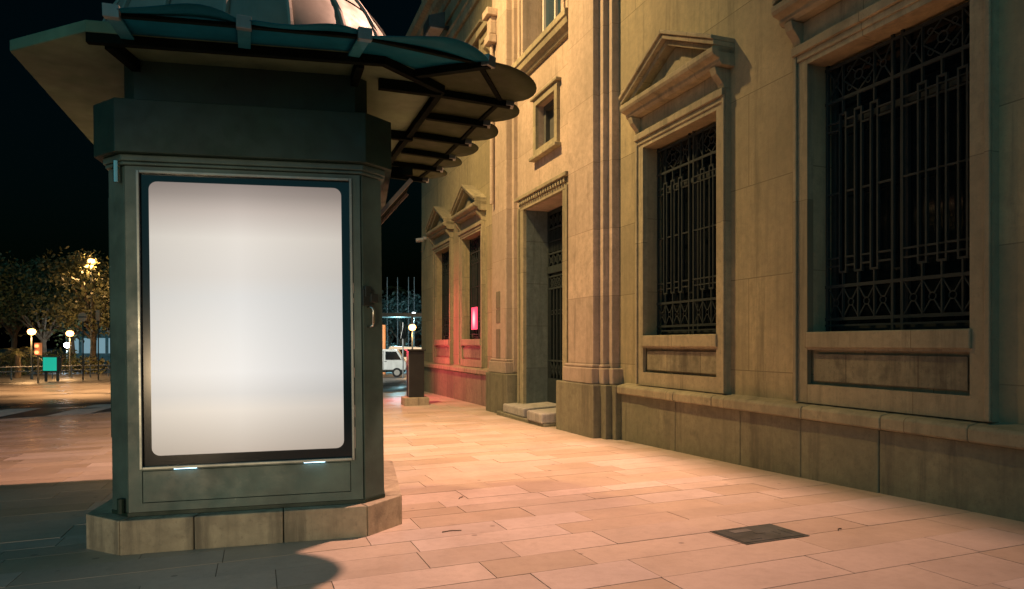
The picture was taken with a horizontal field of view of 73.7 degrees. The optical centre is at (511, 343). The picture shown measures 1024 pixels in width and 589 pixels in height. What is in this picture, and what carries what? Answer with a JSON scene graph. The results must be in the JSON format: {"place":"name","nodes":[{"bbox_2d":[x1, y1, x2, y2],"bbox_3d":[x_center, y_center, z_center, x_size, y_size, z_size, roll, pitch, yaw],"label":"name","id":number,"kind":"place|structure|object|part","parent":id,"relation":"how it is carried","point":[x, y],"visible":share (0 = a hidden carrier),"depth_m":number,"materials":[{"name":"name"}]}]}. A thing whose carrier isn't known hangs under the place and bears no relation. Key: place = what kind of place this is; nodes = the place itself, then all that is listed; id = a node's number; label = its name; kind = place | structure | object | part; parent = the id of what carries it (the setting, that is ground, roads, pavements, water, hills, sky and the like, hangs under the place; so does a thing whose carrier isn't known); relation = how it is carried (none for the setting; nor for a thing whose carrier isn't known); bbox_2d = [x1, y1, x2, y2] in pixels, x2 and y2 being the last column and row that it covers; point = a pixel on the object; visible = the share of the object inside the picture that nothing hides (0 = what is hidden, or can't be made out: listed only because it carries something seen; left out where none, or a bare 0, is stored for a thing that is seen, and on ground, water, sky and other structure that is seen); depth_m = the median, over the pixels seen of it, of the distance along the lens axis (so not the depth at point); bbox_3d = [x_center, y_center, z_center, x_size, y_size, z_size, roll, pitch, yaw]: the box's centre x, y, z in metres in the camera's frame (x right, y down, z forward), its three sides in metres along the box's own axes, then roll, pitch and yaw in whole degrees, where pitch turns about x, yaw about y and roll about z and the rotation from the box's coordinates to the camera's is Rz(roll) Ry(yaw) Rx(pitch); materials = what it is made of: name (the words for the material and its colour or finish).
{"place":"outdoors","nodes":[
{"label":"outdoors","id":0,"kind":"place"},
{"bbox_2d":[66,328,109,361],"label":"building","id":1,"kind":"structure","parent":0,"point":[104,347],"depth_m":90.00,"materials":[{"name":"paint"}]},
{"bbox_2d":[74,338,78,352],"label":"window","id":2,"kind":"structure","parent":1,"relation":"in","point":[76,342],"depth_m":89.97,"materials":[{"name":"blue glass"}]},
{"bbox_2d":[84,338,89,352],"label":"window","id":3,"kind":"structure","parent":1,"relation":"in","point":[87,341],"depth_m":89.97,"materials":[{"name":"blue glass"}]},
{"bbox_2d":[97,338,104,352],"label":"window","id":4,"kind":"structure","parent":1,"relation":"in","point":[101,340],"depth_m":89.97,"materials":[{"name":"blue glass"}]},
{"bbox_2d":[0,349,406,418],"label":"road","id":5,"kind":"structure","parent":0,"point":[64,393],"depth_m":30.97,"materials":[{"name":"grey asphalt"}]},
{"bbox_2d":[0,351,35,375],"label":"shrub","id":6,"kind":"object","parent":5,"relation":"on","point":[7,363],"visible":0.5,"depth_m":51.87,"materials":[{"name":"green plant"}]},
{"bbox_2d":[0,408,39,416],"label":"road marking","id":7,"kind":"object","parent":5,"relation":"on","point":[5,412],"visible":1,"depth_m":19.64,"materials":[{"name":"paint"}]},
{"bbox_2d":[0,347,41,377],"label":"palm","id":8,"kind":"object","parent":5,"relation":"on","point":[17,356],"visible":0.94,"depth_m":47.90,"materials":[{"name":"green plant"}]},
{"bbox_2d":[0,258,43,324],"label":"tree","id":9,"kind":"object","parent":5,"relation":"on","point":[15,279],"visible":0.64,"depth_m":57.69,"materials":[{"name":"green plant"}]},
{"bbox_2d":[0,354,50,373],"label":"shrub","id":10,"kind":"object","parent":5,"relation":"on","point":[40,361],"visible":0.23,"depth_m":53.83,"materials":[{"name":"green plant"}]},
{"bbox_2d":[0,251,58,365],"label":"tree","id":11,"kind":"object","parent":5,"relation":"on","point":[12,332],"visible":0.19,"depth_m":61.66,"materials":[{"name":"green plant"}]},
{"bbox_2d":[27,327,35,378],"bbox_3d":[-32.366,0.620,46.000,0.520,3.540,0.507,0,0,0],"label":"street lamp","id":12,"kind":"object","parent":5,"relation":"on","point":[31,331],"visible":0.98,"depth_m":45.94,"materials":[{"name":"paint"}]},
{"bbox_2d":[34,343,41,383],"bbox_3d":[-27.760,1.142,39.960,0.320,2.380,0.320,0,0,0],"label":"traffic light","id":13,"kind":"object","parent":5,"relation":"on","point":[37,349],"visible":1,"depth_m":39.95,"materials":[{"name":"paint"}]},
{"bbox_2d":[42,356,60,381],"bbox_3d":[-28.983,1.591,42.993,1.040,1.580,0.335,0,0,6],"label":"display box","id":14,"kind":"object","parent":5,"relation":"on","point":[51,363],"visible":1,"depth_m":42.85,"materials":[{"name":"paint"}]},
{"bbox_2d":[0,259,102,358],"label":"tree","id":15,"kind":"object","parent":5,"relation":"on","point":[42,336],"visible":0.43,"depth_m":58.54,"materials":[{"name":"green plant"}]},
{"bbox_2d":[0,365,109,379],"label":"guard rail","id":16,"kind":"object","parent":5,"relation":"on","point":[71,370],"visible":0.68,"depth_m":46.98,"materials":[{"name":"metal"}]},
{"bbox_2d":[33,346,81,373],"bbox_3d":[-36.493,1.378,54.995,3.828,2.317,1.636,0,0,0],"label":"shrub","id":17,"kind":"object","parent":5,"relation":"on","point":[63,356],"visible":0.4,"depth_m":54.86,"materials":[{"name":"green plant"}]},
{"bbox_2d":[22,246,109,368],"bbox_3d":[-36.448,-2.815,57.207,7.586,10.883,9.790,0,0,-34],"label":"tree","id":18,"kind":"object","parent":5,"relation":"on","point":[72,269],"visible":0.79,"depth_m":56.09,"materials":[{"name":"green plant"}]},
{"bbox_2d":[64,341,68,366],"bbox_3d":[-37.793,1.099,58.000,0.520,2.640,0.507,0,0,0],"label":"street lamp","id":19,"kind":"object","parent":5,"relation":"on","point":[66,344],"visible":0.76,"depth_m":57.84,"materials":[{"name":"paint"}]},
{"bbox_2d":[26,269,108,363],"bbox_3d":[-40.832,-2.384,64.331,8.535,10.056,8.981,0,0,9],"label":"tree","id":20,"kind":"object","parent":5,"relation":"on","point":[72,339],"visible":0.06,"depth_m":63.80,"materials":[{"name":"green plant"}]},
{"bbox_2d":[66,329,73,375],"bbox_3d":[-32.380,0.653,50.000,0.520,3.490,0.507,0,0,0],"label":"street lamp","id":21,"kind":"object","parent":5,"relation":"on","point":[69,332],"visible":0.98,"depth_m":49.95,"materials":[{"name":"paint"}]},
{"bbox_2d":[48,404,110,415],"bbox_3d":[-12.553,1.954,20.288,0.896,0.046,4.304,0,0,-15],"label":"road marking","id":22,"kind":"object","parent":5,"relation":"on","point":[97,407],"visible":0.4,"depth_m":19.92,"materials":[{"name":"paint"}]},
{"bbox_2d":[78,312,86,380],"bbox_3d":[-27.650,0.182,43.989,0.600,4.400,0.113,0,0,0],"label":"road sign","id":23,"kind":"object","parent":5,"relation":"on","point":[82,317],"visible":1,"depth_m":43.96,"materials":[{"name":"metal"}]},
{"bbox_2d":[61,260,109,333],"bbox_3d":[-35.832,-3.013,62.690,9.662,11.296,7.360,0,0,-3],"label":"tree","id":24,"kind":"object","parent":5,"relation":"on","point":[96,284],"visible":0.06,"depth_m":60.95,"materials":[{"name":"green plant"}]},
{"bbox_2d":[63,355,109,373],"bbox_3d":[-34.214,1.707,55.002,3.249,1.657,1.609,0,0,0],"label":"shrub","id":25,"kind":"object","parent":5,"relation":"on","point":[101,361],"visible":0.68,"depth_m":54.77,"materials":[{"name":"green plant"}]},
{"bbox_2d":[88,257,94,357],"bbox_3d":[-34.518,-2.357,56.000,0.520,9.540,0.507,0,0,0],"label":"street lamp","id":26,"kind":"object","parent":5,"relation":"on","point":[92,261],"visible":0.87,"depth_m":55.96,"materials":[{"name":"metal"}]},
{"bbox_2d":[96,310,99,379],"bbox_3d":[-27.270,0.084,44.985,0.260,4.600,0.110,0,0,0],"label":"road sign","id":27,"kind":"object","parent":5,"relation":"on","point":[98,315],"visible":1,"depth_m":44.97,"materials":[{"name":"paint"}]},
{"bbox_2d":[0,391,405,419],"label":"kerb","id":28,"kind":"structure","parent":5,"relation":"on","point":[110,412],"depth_m":17.40,"materials":[{"name":"stone"}]},
{"bbox_2d":[382,325,385,373],"bbox_3d":[-9.420,0.436,50.000,0.304,3.600,0.320,0,0,0],"label":"post","id":29,"kind":"object","parent":5,"relation":"on","point":[383,336],"visible":0.44,"depth_m":49.88,"materials":[{"name":"orange"}]},
{"bbox_2d":[382,349,406,376],"bbox_3d":[-8.577,1.204,43.868,3.620,1.859,1.620,0,0,-6],"label":"van","id":30,"kind":"object","parent":5,"relation":"on","point":[392,360],"visible":0.36,"depth_m":43.29,"materials":[{"name":"white paint"}]},
{"bbox_3d":[-7.531,0.753,43.290,0.980,0.520,0.023,0,0,-6],"label":"side window","id":31,"kind":"part","parent":30,"relation":"part of","materials":[{"name":"black glass"}]},
{"bbox_2d":[385,286,406,345],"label":"palm","id":32,"kind":"object","parent":5,"relation":"on","point":[391,287],"visible":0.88,"depth_m":79.89,"materials":[{"name":"green plant"}]},
{"bbox_2d":[382,291,421,346],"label":"tree","id":33,"kind":"object","parent":5,"relation":"on","point":[393,322],"visible":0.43,"depth_m":67.48,"materials":[{"name":"green plant"}]},
{"bbox_2d":[382,290,421,347],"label":"tree","id":34,"kind":"object","parent":5,"relation":"on","point":[385,295],"visible":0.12,"depth_m":70.97,"materials":[{"name":"green plant"}]},
{"bbox_2d":[401,323,405,378],"bbox_3d":[-6.384,0.412,40.000,0.080,3.300,0.840,0,0,12],"label":"road sign","id":35,"kind":"object","parent":5,"relation":"on","point":[403,336],"visible":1,"depth_m":39.98,"materials":[{"name":"metal"}]},
{"bbox_2d":[401,289,421,346],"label":"tree","id":36,"kind":"object","parent":5,"relation":"on","point":[418,342],"visible":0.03,"depth_m":73.35,"materials":[{"name":"green plant"}]},
{"bbox_2d":[409,322,415,348],"bbox_3d":[-6.862,0.355,47.000,0.520,3.640,0.507,0,0,0],"label":"street lamp","id":37,"kind":"object","parent":5,"relation":"on","point":[412,326],"visible":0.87,"depth_m":46.89,"materials":[{"name":"paint"}]},
{"bbox_2d":[412,311,415,346],"bbox_3d":[-8.616,-0.313,60.000,0.520,5.140,0.507,0,0,0],"label":"street lamp","id":38,"kind":"object","parent":5,"relation":"on","point":[413,331],"visible":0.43,"depth_m":59.97,"materials":[{"name":"metal"}]},
{"bbox_2d":[0,0,421,348],"label":"sky","id":39,"kind":"structure","parent":0,"point":[54,192],"materials":[{"name":"black"}]},
{"bbox_2d":[24,392,428,588],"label":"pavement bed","id":40,"kind":"object","parent":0,"point":[224,550],"visible":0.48,"depth_m":4.85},
{"bbox_2d":[387,277,387,348],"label":"flagpole","id":41,"kind":"object","parent":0,"point":[387,311],"visible":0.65,"depth_m":65.96,"materials":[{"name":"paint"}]},
{"bbox_2d":[397,277,397,343],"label":"flagpole","id":42,"kind":"object","parent":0,"point":[397,310],"visible":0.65,"depth_m":65.95,"materials":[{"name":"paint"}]},
{"bbox_2d":[382,313,421,346],"bbox_3d":[-9.462,-0.124,57.000,9.000,4.750,3.000,0,0,0],"label":"pergola","id":43,"kind":"object","parent":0,"point":[402,315],"visible":0.16,"depth_m":55.50,"materials":[{"name":"paint"}]},
{"bbox_2d":[388,346,421,360],"bbox_3d":[-7.511,1.213,51.985,3.893,2.042,1.730,0,0,-4],"label":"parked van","id":44,"kind":"object","parent":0,"point":[399,348],"visible":0.1,"depth_m":51.09,"materials":[{"name":"white paint"}]},
{"bbox_3d":[-7.573,0.704,51.127,2.950,0.570,0.028,0,0,-4],"label":"side window","id":45,"kind":"part","parent":44,"relation":"part of","materials":[{"name":"black glass"}]},
{"bbox_2d":[408,277,408,346],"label":"flagpole","id":46,"kind":"object","parent":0,"point":[408,311],"visible":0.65,"depth_m":65.95,"materials":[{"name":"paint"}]},
{"bbox_2d":[414,277,414,320],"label":"flagpole","id":47,"kind":"object","parent":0,"point":[414,294],"visible":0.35,"depth_m":65.97,"materials":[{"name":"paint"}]},
{"bbox_2d":[0,391,1023,588],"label":"pavement","id":48,"kind":"structure","parent":0,"point":[536,507],"depth_m":5.51,"materials":[{"name":"stone"}]},
{"bbox_2d":[10,0,536,554],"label":"advertising kiosk","id":49,"kind":"object","parent":48,"relation":"on","point":[254,156],"visible":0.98,"depth_m":5.33,"materials":[{"name":"metal"}]},
{"bbox_2d":[125,166,362,512],"bbox_3d":[-2.061,-0.041,5.336,1.729,2.617,0.060,-1,0,-12],"label":"advertising panel","id":50,"kind":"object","parent":49,"relation":"in","point":[244,342],"depth_m":5.33,"materials":[{"name":"paint"}]},
{"bbox_2d":[401,349,428,405],"bbox_3d":[-2.700,1.027,19.000,0.680,1.745,0.680,0,0,-18],"label":"utility cabinet","id":51,"kind":"object","parent":48,"relation":"on","point":[415,396],"visible":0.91,"depth_m":18.80,"materials":[{"name":"metal"}]},
{"bbox_2d":[497,411,555,426],"bbox_3d":[0.529,1.785,14.771,0.860,0.430,2.800,0,0,-21],"label":"doorstep","id":52,"kind":"object","parent":48,"relation":"on","point":[511,416],"visible":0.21,"depth_m":14.42,"materials":[{"name":"beige stone"}]},
{"bbox_2d":[503,402,555,417],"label":"stone block","id":53,"kind":"structure","parent":52,"relation":"on","point":[519,409],"depth_m":14.88,"materials":[{"name":"beige stone"}]},
{"bbox_2d":[527,408,555,423],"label":"stone block","id":54,"kind":"structure","parent":52,"relation":"on","point":[545,416],"depth_m":13.50,"materials":[{"name":"beige stone"}]},
{"bbox_2d":[406,0,1023,521],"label":"stone building","id":55,"kind":"structure","parent":48,"relation":"on","point":[782,236],"depth_m":8.44,"materials":[{"name":"stone"}]},
{"bbox_2d":[416,237,425,241],"bbox_3d":[-3.310,-3.790,24.851,0.393,0.220,0.152,0,0,-17],"label":"security camera","id":56,"kind":"object","parent":55,"relation":"attached to","point":[420,239],"visible":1,"depth_m":24.79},
{"bbox_2d":[423,12,448,35],"bbox_3d":[-2.371,-10.174,21.854,0.770,0.539,0.896,0,0,-21],"label":"floodlight","id":57,"kind":"object","parent":55,"relation":"attached to","point":[434,25],"visible":0.78,"depth_m":21.46,"materials":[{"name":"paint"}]},
{"bbox_2d":[425,206,453,363],"bbox_3d":[-2.254,-1.931,22.538,0.710,5.171,2.380,0,0,-21],"label":"window","id":58,"kind":"structure","parent":55,"relation":"in","point":[439,228],"depth_m":22.68,"materials":[{"name":"stone"}]},
{"bbox_2d":[450,185,485,367],"bbox_3d":[-1.119,-1.931,19.504,0.710,5.171,2.380,0,0,-21],"label":"window","id":59,"kind":"structure","parent":55,"relation":"in","point":[468,210],"depth_m":19.57,"materials":[{"name":"stone"}]},
{"bbox_2d":[471,307,477,329],"bbox_3d":[-1.093,-0.735,19.866,0.030,0.650,0.540,0,0,-20],"label":"lit sign","id":60,"kind":"object","parent":55,"relation":"attached to","point":[474,318],"visible":1,"depth_m":19.81,"materials":[{"name":"red"}]},
{"bbox_2d":[464,19,484,53],"bbox_3d":[-1.175,-7.390,19.499,0.180,2.780,2.170,0,0,-21],"label":"upper window","id":61,"kind":"structure","parent":55,"relation":"in","point":[471,39],"depth_m":19.03,"materials":[{"name":"stone"}]},
{"bbox_2d":[542,0,560,31],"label":"upper window","id":62,"kind":"structure","parent":55,"relation":"in","point":[551,9],"depth_m":15.23,"materials":[{"name":"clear glass"}]},
{"bbox_2d":[547,206,561,402],"bbox_3d":[1.194,-0.650,14.572,0.095,4.700,2.120,0,0,-21],"label":"door","id":63,"kind":"structure","parent":55,"relation":"in","point":[554,217],"depth_m":15.22,"materials":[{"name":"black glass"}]},
{"bbox_2d":[619,30,734,393],"bbox_3d":[2.455,-1.931,9.951,0.710,5.171,2.380,0,0,-21],"label":"window","id":64,"kind":"structure","parent":55,"relation":"in","point":[683,79],"depth_m":9.95,"materials":[{"name":"stone"}]},
{"bbox_2d":[771,0,998,421],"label":"window","id":65,"kind":"structure","parent":55,"relation":"in","point":[914,125],"depth_m":6.74,"materials":[{"name":"stone"}]},
{"bbox_2d":[710,524,809,544],"bbox_3d":[1.889,1.458,5.225,0.580,0.037,0.428,0,0,-21],"label":"manhole cover","id":66,"kind":"object","parent":48,"relation":"on","point":[754,534],"visible":1,"depth_m":5.19,"materials":[{"name":"metal"}]}
]}

